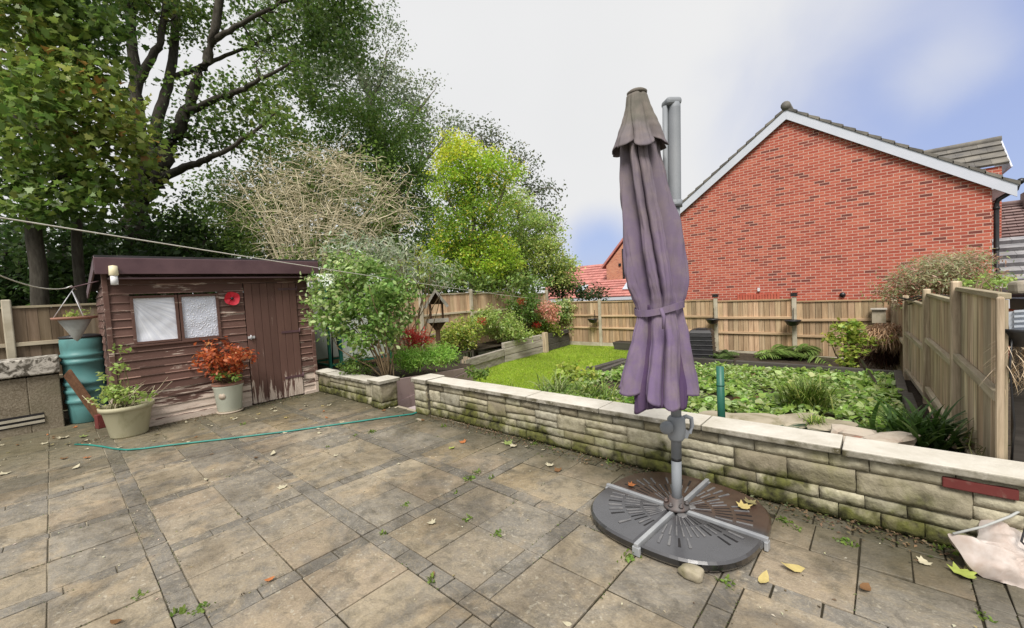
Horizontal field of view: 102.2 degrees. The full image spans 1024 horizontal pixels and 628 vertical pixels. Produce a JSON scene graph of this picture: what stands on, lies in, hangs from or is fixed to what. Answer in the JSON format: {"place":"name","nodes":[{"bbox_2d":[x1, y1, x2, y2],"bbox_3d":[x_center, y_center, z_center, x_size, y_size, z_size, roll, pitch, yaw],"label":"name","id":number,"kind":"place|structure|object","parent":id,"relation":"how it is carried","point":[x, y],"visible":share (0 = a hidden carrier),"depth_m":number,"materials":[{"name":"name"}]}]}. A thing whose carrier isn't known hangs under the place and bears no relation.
{"place":"outdoors","nodes":[
{"label":"outdoors","id":0,"kind":"place"},
{"bbox_2d":[317,360,471,377],"bbox_3d":[-2.300,1.163,8.864,3.726,0.303,3.060,-1,4,42],"label":"side bed","id":1,"kind":"object","parent":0,"point":[415,372],"visible":0.3,"depth_m":8.77,"materials":[{"name":"soil"}]},
{"bbox_2d":[312,274,391,368],"bbox_3d":[-3.662,0.135,9.285,1.050,2.075,1.455,-1,4,42],"label":"greenhouse","id":2,"kind":"object","parent":1,"relation":"on","point":[323,349],"visible":0.23,"depth_m":9.11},
{"bbox_2d":[333,352,377,375],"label":"shrub","id":3,"kind":"object","parent":1,"relation":"on","point":[348,366],"visible":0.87,"depth_m":7.14,"materials":[{"name":"green plant"}]},
{"bbox_2d":[298,245,425,375],"bbox_3d":[-2.496,0.004,6.864,2.124,2.371,1.459,-2,3,21],"label":"variegated bush","id":4,"kind":"object","parent":1,"relation":"on","point":[376,300],"visible":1,"depth_m":6.73,"materials":[{"name":"green plant"}]},
{"bbox_2d":[312,229,466,366],"bbox_3d":[-2.469,-0.295,8.588,3.066,3.095,1.946,-3,3,1],"label":"silver shrub","id":5,"kind":"object","parent":1,"relation":"on","point":[393,251],"visible":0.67,"depth_m":8.67,"materials":[{"name":"green plant"}]},
{"bbox_2d":[396,326,434,369],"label":"red plant","id":6,"kind":"object","parent":1,"relation":"on","point":[413,334],"visible":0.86,"depth_m":7.88,"materials":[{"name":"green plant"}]},
{"bbox_2d":[387,340,461,376],"bbox_3d":[-1.607,0.772,7.521,1.129,0.654,1.485,-1,4,42],"label":"fern patch","id":7,"kind":"object","parent":1,"relation":"on","point":[423,357],"visible":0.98,"depth_m":7.42,"materials":[{"name":"green plant"}]},
{"bbox_2d":[424,289,448,364],"bbox_3d":[-1.736,0.379,9.659,0.580,1.940,0.520,-4,3,-10],"label":"bird table","id":8,"kind":"object","parent":1,"relation":"on","point":[439,323],"visible":0.7,"depth_m":9.61,"materials":[{"name":"brown wood"}]},
{"bbox_2d":[397,368,472,407],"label":"garden path","id":9,"kind":"structure","parent":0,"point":[406,391],"depth_m":6.92,"materials":[{"name":"stone"}]},
{"bbox_2d":[429,332,568,356],"bbox_3d":[-0.347,0.885,13.050,1.250,0.042,6.200,-1,4,42],"label":"border bed","id":10,"kind":"object","parent":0,"point":[489,344],"visible":0.18,"depth_m":12.17,"materials":[{"name":"soil"}]},
{"bbox_2d":[429,311,484,353],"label":"border shrub","id":11,"kind":"object","parent":10,"relation":"on","point":[457,334],"visible":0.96,"depth_m":11.29,"materials":[{"name":"green plant"}]},
{"bbox_2d":[469,303,533,344],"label":"border shrub","id":12,"kind":"object","parent":10,"relation":"on","point":[503,330],"visible":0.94,"depth_m":12.26,"materials":[{"name":"green plant"}]},
{"bbox_2d":[501,290,550,336],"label":"border shrub","id":13,"kind":"object","parent":10,"relation":"on","point":[528,319],"visible":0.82,"depth_m":13.47,"materials":[{"name":"green plant"}]},
{"bbox_2d":[521,320,563,337],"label":"border shrub","id":14,"kind":"object","parent":10,"relation":"on","point":[537,331],"visible":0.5,"depth_m":14.06,"materials":[{"name":"green plant"}]},
{"bbox_2d":[531,299,561,323],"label":"border shrub","id":15,"kind":"object","parent":10,"relation":"on","point":[550,313],"visible":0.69,"depth_m":13.70,"materials":[{"name":"pink plant"}]},
{"bbox_2d":[547,295,581,331],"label":"border shrub","id":16,"kind":"object","parent":10,"relation":"on","point":[563,303],"visible":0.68,"depth_m":14.98,"materials":[{"name":"green plant"}]},
{"bbox_2d":[0,391,1023,627],"bbox_3d":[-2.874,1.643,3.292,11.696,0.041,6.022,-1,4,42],"label":"patio","id":17,"kind":"structure","parent":0,"point":[359,583],"depth_m":2.76,"materials":[{"name":"grey stone"}]},
{"bbox_2d":[0,354,64,438],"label":"bunker wall","id":18,"kind":"structure","parent":17,"relation":"on","point":[30,396],"depth_m":5.97,"materials":[{"name":"concrete"}]},
{"bbox_2d":[63,369,97,417],"bbox_3d":[-6.387,1.270,6.195,0.638,0.924,0.148,-3,3,-5],"label":"plank","id":19,"kind":"object","parent":17,"relation":"on","point":[74,383],"visible":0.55,"depth_m":6.15,"materials":[{"name":"brown wood"}]},
{"bbox_2d":[58,333,108,423],"bbox_3d":[-6.711,0.996,6.511,0.524,1.370,0.524,-1,4,42],"label":"water butt","id":20,"kind":"object","parent":17,"relation":"on","point":[82,359],"visible":0.62,"depth_m":6.32,"materials":[{"name":"teal plastic"}]},
{"bbox_2d":[97,399,154,438],"bbox_3d":[-5.227,1.432,5.630,0.580,0.425,0.580,-1,4,42],"label":"flower pot","id":21,"kind":"object","parent":17,"relation":"on","point":[126,422],"visible":0.85,"depth_m":5.47,"materials":[{"name":"beige plastic"}]},
{"bbox_2d":[86,343,157,408],"bbox_3d":[-5.216,0.825,5.484,0.658,0.881,0.706,-1,4,42],"label":"potted plant","id":22,"kind":"object","parent":21,"relation":"in","point":[112,392],"visible":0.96,"depth_m":5.50,"materials":[{"name":"green plant"}]},
{"bbox_2d":[82,377,169,411],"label":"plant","id":23,"kind":"object","parent":21,"relation":"in","point":[132,404],"visible":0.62,"depth_m":5.59,"materials":[{"name":"green plant"}]},
{"bbox_2d":[86,255,318,426],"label":"garden shed","id":24,"kind":"structure","parent":17,"relation":"on","point":[160,335],"depth_m":6.40,"materials":[{"name":"brown paint"}]},
{"bbox_2d":[69,281,98,288],"bbox_3d":[-5.904,-0.407,5.703,0.347,0.094,0.016,-4,3,-13],"label":"hanger bracket","id":25,"kind":"object","parent":24,"relation":"attached to","point":[83,284],"visible":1,"depth_m":5.70,"materials":[{"name":"brown paint"}]},
{"bbox_2d":[50,286,97,340],"bbox_3d":[-6.037,-0.002,5.701,0.460,0.768,0.460,-1,4,42],"label":"hanging planter","id":26,"kind":"object","parent":25,"relation":"hanging from","point":[75,327],"visible":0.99,"depth_m":5.64,"materials":[{"name":"metal"}]},
{"bbox_2d":[108,265,118,284],"bbox_3d":[-5.308,-0.517,5.508,0.100,0.265,0.097,-1,4,42],"label":"solar lamp","id":27,"kind":"object","parent":24,"relation":"attached to","point":[113,272],"visible":1,"depth_m":5.48,"materials":[{"name":"beige plastic"}]},
{"bbox_2d":[129,295,180,344],"bbox_3d":[-5.197,0.074,6.034,0.064,0.690,0.530,-1,4,42],"label":"window","id":28,"kind":"structure","parent":24,"relation":"in","point":[155,318],"depth_m":6.03,"materials":[{"name":"white glass"}]},
{"bbox_2d":[177,293,221,340],"bbox_3d":[-4.846,0.040,6.426,0.064,0.700,0.505,-1,4,42],"label":"window","id":29,"kind":"structure","parent":24,"relation":"in","point":[199,314],"depth_m":6.42,"materials":[{"name":"white glass"}]},
{"bbox_2d":[224,292,239,304],"bbox_3d":[-4.540,-0.251,6.699,0.060,0.216,0.216,-1,4,42],"label":"poppy ornament","id":30,"kind":"object","parent":24,"relation":"attached to","point":[231,298],"visible":1,"depth_m":6.69,"materials":[{"name":"red ceramic"}]},
{"bbox_2d":[243,283,303,403],"bbox_3d":[-4.117,0.475,7.204,0.075,2.025,0.837,-1,4,42],"label":"door","id":31,"kind":"structure","parent":24,"relation":"in","point":[273,331],"depth_m":7.18,"materials":[{"name":"brown paint"}]},
{"bbox_2d":[211,380,243,414],"bbox_3d":[-4.496,1.323,6.566,0.432,0.470,0.432,-1,4,42],"label":"flower pot","id":32,"kind":"object","parent":17,"relation":"on","point":[228,397],"visible":0.98,"depth_m":6.43,"materials":[{"name":"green ceramic"}]},
{"bbox_2d":[188,336,259,383],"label":"orange shrub","id":33,"kind":"object","parent":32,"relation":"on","point":[230,363],"visible":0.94,"depth_m":6.36,"materials":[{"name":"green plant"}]},
{"bbox_2d":[211,369,242,382],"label":"trailing plant","id":34,"kind":"object","parent":32,"relation":"in","point":[218,376],"visible":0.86,"depth_m":6.33,"materials":[{"name":"green plant"}]},
{"bbox_2d":[74,412,416,450],"bbox_3d":[-3.305,1.561,5.566,4.577,0.086,0.646,-4,3,-15],"label":"garden hose","id":35,"kind":"object","parent":17,"relation":"on","point":[239,436],"visible":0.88,"depth_m":5.23,"materials":[{"name":"green rubber"}]},
{"bbox_2d":[315,368,399,409],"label":"garden wall","id":36,"kind":"structure","parent":17,"relation":"on","point":[380,392],"depth_m":6.68,"materials":[{"name":"stone"}]},
{"bbox_2d":[12,407,976,627],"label":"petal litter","id":37,"kind":"object","parent":17,"relation":"on","point":[429,495],"visible":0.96,"depth_m":2.93,"materials":[{"name":"brown plant"}]},
{"bbox_2d":[2,391,1018,626],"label":"joint moss","id":38,"kind":"object","parent":17,"relation":"on","point":[401,563],"visible":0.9,"depth_m":2.75,"materials":[{"name":"green plant"}]},
{"bbox_2d":[75,392,963,568],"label":"leaf litter","id":39,"kind":"object","parent":17,"relation":"on","point":[860,530],"visible":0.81,"depth_m":2.91,"materials":[{"name":"brown plant"}]},
{"bbox_2d":[591,87,771,571],"bbox_3d":[1.078,-0.013,2.829,1.136,2.891,1.136,-1,4,42],"label":"cantilever parasol","id":40,"kind":"object","parent":17,"relation":"on","point":[710,527],"visible":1,"depth_m":2.60,"materials":[{"name":"purple fabric"}]},
{"bbox_2d":[677,563,703,583],"bbox_3d":[0.997,1.442,2.306,0.134,0.082,0.091,-1,4,42],"label":"stone","id":41,"kind":"object","parent":17,"relation":"on","point":[692,572],"visible":1,"depth_m":2.27,"materials":[{"name":"beige stone"}]},
{"bbox_2d":[947,562,976,578],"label":"fallen leaf","id":42,"kind":"object","parent":17,"relation":"on","point":[955,568],"visible":1,"depth_m":2.21,"materials":[{"name":"yellow plant"}]},
{"bbox_2d":[948,520,1023,588],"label":"sack","id":43,"kind":"object","parent":17,"relation":"on","point":[995,552],"visible":0.98,"depth_m":2.19,"materials":[{"name":"beige fabric"}]},
{"bbox_2d":[952,511,1023,544],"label":"cable","id":44,"kind":"object","parent":43,"relation":"on","point":[992,523],"visible":1,"depth_m":2.25,"materials":[{"name":"plastic"}]},
{"bbox_2d":[0,0,1023,294],"label":"sky","id":45,"kind":"structure","parent":0,"point":[920,74],"materials":[{"name":"white"}]},
{"bbox_2d":[63,341,1009,410],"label":"ground","id":46,"kind":"structure","parent":0,"point":[463,355],"depth_m":14.88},
{"bbox_2d":[0,208,125,309],"bbox_3d":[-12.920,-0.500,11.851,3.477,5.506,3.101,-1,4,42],"label":"undergrowth","id":47,"kind":"object","parent":46,"relation":"on","point":[54,260],"visible":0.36,"depth_m":11.17,"materials":[{"name":"green plant"}]},
{"bbox_2d":[0,0,179,305],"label":"maple tree","id":48,"kind":"object","parent":46,"relation":"on","point":[49,106],"visible":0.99,"depth_m":8.56,"materials":[{"name":"green plant"}]},
{"bbox_2d":[57,203,182,303],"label":"undergrowth","id":49,"kind":"object","parent":46,"relation":"on","point":[125,247],"visible":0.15,"depth_m":11.61,"materials":[{"name":"green plant"}]},
{"bbox_2d":[116,202,246,295],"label":"undergrowth","id":50,"kind":"object","parent":46,"relation":"on","point":[178,237],"visible":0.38,"depth_m":11.21,"materials":[{"name":"green plant"}]},
{"bbox_2d":[56,0,387,295],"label":"sycamore tree","id":51,"kind":"object","parent":46,"relation":"on","point":[179,17],"visible":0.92,"depth_m":12.42,"materials":[{"name":"green plant"}]},
{"bbox_2d":[156,138,373,258],"bbox_3d":[-9.004,-2.324,15.631,7.912,8.384,4.228,-3,3,-2],"label":"green tree","id":52,"kind":"object","parent":46,"relation":"on","point":[218,190],"visible":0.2,"depth_m":14.95,"materials":[{"name":"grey plant"}]},
{"bbox_2d":[0,209,545,305],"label":"woodland","id":53,"kind":"object","parent":46,"relation":"on","point":[458,289],"visible":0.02,"depth_m":25.59,"materials":[{"name":"green plant"}]},
{"bbox_2d":[0,288,548,417],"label":"garden fence","id":54,"kind":"object","parent":46,"relation":"on","point":[30,331],"visible":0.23,"depth_m":6.74,"materials":[{"name":"wood"}]},
{"bbox_2d":[191,130,425,273],"bbox_3d":[-6.238,-2.413,12.246,8.138,5.962,4.537,-2,3,24],"label":"dry shrub","id":55,"kind":"object","parent":46,"relation":"on","point":[308,247],"visible":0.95,"depth_m":11.59,"materials":[{"name":"beige plant"}]},
{"bbox_2d":[237,0,473,254],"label":"background tree","id":56,"kind":"object","parent":46,"relation":"on","point":[367,84],"visible":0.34,"depth_m":20.67,"materials":[{"name":"green plant"}]},
{"bbox_2d":[280,86,456,293],"bbox_3d":[-5.346,-3.645,16.648,6.690,10.553,4.070,-3,3,5],"label":"green tree","id":57,"kind":"object","parent":46,"relation":"on","point":[367,116],"visible":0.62,"depth_m":15.93,"materials":[{"name":"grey plant"}]},
{"bbox_2d":[307,251,434,293],"bbox_3d":[-4.437,-0.146,12.709,4.222,3.791,2.484,-3,3,2],"label":"hedge shrub","id":58,"kind":"object","parent":46,"relation":"on","point":[420,272],"visible":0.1,"depth_m":12.53,"materials":[{"name":"green plant"}]},
{"bbox_2d":[408,126,530,355],"bbox_3d":[-1.323,-2.594,14.620,3.372,8.155,3.905,-1,4,42],"label":"yellow tree","id":59,"kind":"object","parent":46,"relation":"on","point":[470,202],"visible":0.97,"depth_m":14.14,"materials":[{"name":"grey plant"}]},
{"bbox_2d":[422,260,554,357],"bbox_3d":[-0.523,-0.168,13.862,4.783,3.294,2.554,-4,3,-17],"label":"hedge shrub","id":60,"kind":"object","parent":46,"relation":"on","point":[516,280],"visible":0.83,"depth_m":13.68,"materials":[{"name":"green plant"}]},
{"bbox_2d":[455,111,567,263],"bbox_3d":[0.135,-4.231,20.293,5.317,10.700,3.140,-3,3,-2],"label":"sparse tree","id":61,"kind":"object","parent":46,"relation":"on","point":[531,184],"visible":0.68,"depth_m":19.76,"materials":[{"name":"green plant"}]},
{"bbox_2d":[465,184,585,293],"bbox_3d":[0.521,-2.115,17.570,3.399,6.714,5.337,5,9,71],"label":"soft green tree","id":62,"kind":"object","parent":46,"relation":"on","point":[542,248],"visible":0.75,"depth_m":17.07,"materials":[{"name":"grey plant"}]},
{"bbox_2d":[541,272,610,300],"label":"hedge shrub","id":63,"kind":"object","parent":46,"relation":"on","point":[588,295],"visible":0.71,"depth_m":18.12,"materials":[{"name":"green plant"}]},
{"bbox_2d":[545,238,625,299],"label":"orange brick house","id":64,"kind":"structure","parent":46,"relation":"on","point":[611,267],"depth_m":33.15,"materials":[{"name":"brick"}]},
{"bbox_2d":[548,279,631,302],"bbox_3d":[6.892,-0.898,30.847,8.500,3.217,3.460,-1,4,42],"label":"red roof bungalow","id":65,"kind":"object","parent":46,"relation":"on","point":[618,291],"visible":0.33,"depth_m":29.59,"materials":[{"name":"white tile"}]},
{"bbox_2d":[411,373,1023,547],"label":"garden wall","id":66,"kind":"structure","parent":46,"relation":"on","point":[930,495],"depth_m":3.00,"materials":[{"name":"stone"}]},
{"bbox_2d":[549,297,894,357],"bbox_3d":[4.994,0.431,12.541,9.790,1.910,0.100,-1,4,42],"label":"garden fence","id":67,"kind":"object","parent":46,"relation":"on","point":[750,326],"visible":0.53,"depth_m":11.27,"materials":[{"name":"wood"}]},
{"bbox_2d":[0,217,551,300],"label":"clothes line","id":68,"kind":"object","parent":67,"relation":"attached to","point":[204,250],"visible":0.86,"depth_m":3.87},
{"bbox_2d":[870,308,886,322],"bbox_3d":[8.297,0.037,9.346,0.280,0.335,0.220,-1,4,42],"label":"nest box","id":69,"kind":"object","parent":67,"relation":"attached to","point":[878,315],"visible":0.94,"depth_m":9.30,"materials":[{"name":"wood"}]},
{"bbox_2d":[680,101,1023,303],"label":"brick house","id":70,"kind":"structure","parent":46,"relation":"on","point":[786,201],"depth_m":11.06,"materials":[{"name":"red brick"}]},
{"bbox_2d":[891,281,1011,459],"bbox_3d":[5.726,0.567,5.864,0.144,2.130,8.831,-1,4,39],"label":"garden fence","id":71,"kind":"object","parent":46,"relation":"on","point":[945,355],"visible":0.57,"depth_m":3.50,"materials":[{"name":"beige wood"}]},
{"bbox_2d":[956,427,985,455],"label":"seedling","id":72,"kind":"object","parent":71,"relation":"attached to","point":[969,448],"visible":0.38,"depth_m":2.83,"materials":[{"name":"green plant"}]},
{"bbox_2d":[972,329,1023,460],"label":"climbing plant","id":73,"kind":"object","parent":71,"relation":"hanging from","point":[1015,338],"visible":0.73,"depth_m":2.45,"materials":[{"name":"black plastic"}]},
{"bbox_2d":[1009,310,1023,329],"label":"louvre panel","id":74,"kind":"object","parent":71,"relation":"attached to","point":[1016,319],"visible":0.67,"depth_m":2.46,"materials":[{"name":"grey plastic"}]},
{"bbox_2d":[992,236,1023,355],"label":"lean to","id":75,"kind":"object","parent":46,"relation":"on","point":[1013,247],"visible":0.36,"depth_m":9.92,"materials":[{"name":"grey stone"}]},
{"bbox_2d":[1002,192,1023,237],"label":"brown roof house","id":76,"kind":"structure","parent":46,"relation":"on","point":[1012,218],"depth_m":13.35,"materials":[{"name":"tile"}]},
{"bbox_2d":[473,344,627,389],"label":"lawn","id":77,"kind":"structure","parent":0,"point":[538,373],"depth_m":11.22,"materials":[{"name":"green plant"}]},
{"bbox_2d":[463,364,492,381],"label":"leafy clump","id":78,"kind":"object","parent":77,"relation":"on","point":[483,373],"visible":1,"depth_m":8.49,"materials":[{"name":"green plant"}]},
{"bbox_2d":[460,329,569,371],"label":"sleeper wall","id":79,"kind":"structure","parent":77,"relation":"on","point":[546,342],"depth_m":12.50,"materials":[{"name":"brown wood"}]},
{"bbox_2d":[613,340,630,350],"bbox_3d":[3.646,1.005,13.121,0.794,0.275,0.394,-1,4,42],"label":"planter trough","id":80,"kind":"object","parent":77,"relation":"on","point":[621,345],"visible":0.53,"depth_m":13.06,"materials":[{"name":"grey wood"}]},
{"bbox_2d":[574,366,932,423],"bbox_3d":[2.725,1.286,6.060,4.850,0.523,5.060,-1,4,42],"label":"garden bed","id":81,"kind":"object","parent":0,"point":[912,388],"visible":0.04,"depth_m":5.79,"materials":[{"name":"green plant"}]},
{"bbox_2d":[519,366,587,392],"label":"grass tuft","id":82,"kind":"object","parent":81,"relation":"on","point":[557,385],"visible":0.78,"depth_m":6.30,"materials":[{"name":"green plant"}]},
{"bbox_2d":[548,359,601,383],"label":"leafy clump","id":83,"kind":"object","parent":81,"relation":"on","point":[567,369],"visible":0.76,"depth_m":7.00,"materials":[{"name":"green plant"}]},
{"bbox_2d":[560,376,623,399],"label":"grass tuft","id":84,"kind":"object","parent":81,"relation":"on","point":[595,389],"visible":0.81,"depth_m":5.77,"materials":[{"name":"green plant"}]},
{"bbox_2d":[716,366,724,417],"bbox_3d":[1.998,0.890,3.947,0.073,0.785,0.073,-1,4,42],"label":"green post","id":85,"kind":"object","parent":81,"relation":"on","point":[720,384],"visible":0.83,"depth_m":3.92,"materials":[{"name":"teal metal"}]},
{"bbox_2d":[534,360,906,432],"bbox_3d":[2.769,1.149,6.029,4.435,0.476,5.044,-1,4,42],"label":"ground cover","id":86,"kind":"object","parent":81,"relation":"on","point":[883,391],"visible":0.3,"depth_m":5.67,"materials":[{"name":"green plant"}]},
{"bbox_2d":[777,413,825,428],"bbox_3d":[2.907,1.083,4.174,0.524,0.102,0.327,-3,3,-3],"label":"flat stone","id":87,"kind":"object","parent":86,"relation":"on","point":[793,420],"visible":0.55,"depth_m":4.11,"materials":[{"name":"beige stone"}]},
{"bbox_2d":[794,411,826,425],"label":"grass tuft","id":88,"kind":"object","parent":87,"relation":"on","point":[816,419],"visible":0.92,"depth_m":4.02,"materials":[{"name":"green plant"}]},
{"bbox_2d":[806,419,858,432],"bbox_3d":[3.062,1.087,3.970,0.431,0.086,0.351,-5,3,-33],"label":"flat stone","id":89,"kind":"object","parent":86,"relation":"on","point":[823,427],"visible":0.43,"depth_m":3.93,"materials":[{"name":"beige stone"}]},
{"bbox_2d":[729,413,783,425],"bbox_3d":[2.490,1.100,4.302,0.652,0.077,0.349,-2,3,21],"label":"flat stone","id":90,"kind":"object","parent":81,"relation":"on","point":[767,418],"visible":0.49,"depth_m":4.25,"materials":[{"name":"beige stone"}]},
{"bbox_2d":[601,357,918,418],"bbox_3d":[3.447,1.136,6.757,4.502,0.354,3.262,-1,4,42],"label":"raised bed edging","id":91,"kind":"object","parent":81,"relation":"on","point":[900,380],"visible":0.31,"depth_m":7.04,"materials":[{"name":"brown wood"}]},
{"bbox_2d":[761,369,862,412],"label":"grass tuft","id":92,"kind":"object","parent":81,"relation":"on","point":[810,393],"visible":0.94,"depth_m":4.83,"materials":[{"name":"green plant"}]},
{"bbox_2d":[831,424,876,436],"bbox_3d":[2.989,1.073,3.611,0.338,0.173,0.288,-1,4,42],"label":"rock","id":93,"kind":"object","parent":81,"relation":"on","point":[846,430],"visible":0.4,"depth_m":3.58,"materials":[{"name":"stone"}]},
{"bbox_2d":[862,431,920,445],"bbox_3d":[3.086,1.055,3.398,0.405,0.173,0.273,-4,3,-18],"label":"rock","id":94,"kind":"object","parent":81,"relation":"on","point":[902,437],"visible":0.5,"depth_m":3.31,"materials":[{"name":"stone"}]},
{"bbox_2d":[843,394,1010,452],"bbox_3d":[3.510,0.912,3.533,1.040,0.460,0.940,-3,3,11],"label":"strap leaf clump","id":95,"kind":"object","parent":81,"relation":"on","point":[936,432],"visible":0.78,"depth_m":3.45,"materials":[{"name":"green plant"}]},
{"bbox_2d":[714,350,1010,459],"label":"border ground","id":96,"kind":"structure","parent":0,"point":[752,357],"depth_m":9.87,"materials":[{"name":"soil"}]},
{"bbox_2d":[689,328,716,358],"bbox_3d":[5.110,0.787,11.116,0.630,0.830,0.630,-1,3,33],"label":"compost bin","id":97,"kind":"object","parent":96,"relation":"on","point":[702,342],"visible":0.77,"depth_m":10.87,"materials":[{"name":"black plastic"}]},
{"bbox_2d":[704,349,739,359],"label":"fern","id":98,"kind":"object","parent":96,"relation":"on","point":[724,353],"visible":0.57,"depth_m":10.73,"materials":[{"name":"green plant"}]},
{"bbox_2d":[754,343,832,363],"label":"fern","id":99,"kind":"object","parent":96,"relation":"on","point":[776,352],"visible":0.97,"depth_m":10.11,"materials":[{"name":"green plant"}]},
{"bbox_2d":[820,317,898,367],"bbox_3d":[6.261,0.541,7.575,1.290,0.983,0.926,-4,3,-8],"label":"maple","id":100,"kind":"object","parent":96,"relation":"on","point":[852,338],"visible":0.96,"depth_m":7.41,"materials":[{"name":"green plant"}]},
{"bbox_2d":[848,343,899,369],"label":"brown shrub","id":101,"kind":"object","parent":96,"relation":"on","point":[879,359],"visible":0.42,"depth_m":7.92,"materials":[{"name":"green plant"}]},
{"bbox_2d":[858,322,902,361],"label":"bronze shrub","id":102,"kind":"object","parent":96,"relation":"on","point":[888,329],"visible":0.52,"depth_m":7.47,"materials":[{"name":"brown plant"}]},
{"bbox_2d":[860,241,1018,311],"bbox_3d":[7.265,-0.545,7.036,2.025,1.277,1.472,-4,3,-8],"label":"feathery maple","id":103,"kind":"object","parent":96,"relation":"on","point":[938,275],"visible":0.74,"depth_m":6.84,"materials":[{"name":"beige plant"}]},
{"bbox_2d":[958,267,1023,291],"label":"green shrub","id":104,"kind":"object","parent":96,"relation":"on","point":[979,283],"visible":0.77,"depth_m":6.20,"materials":[{"name":"green plant"}]},
{"bbox_2d":[1008,280,1023,461],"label":"timber store","id":105,"kind":"structure","parent":96,"relation":"on","point":[1015,287],"depth_m":2.91,"materials":[{"name":"brown wood"}]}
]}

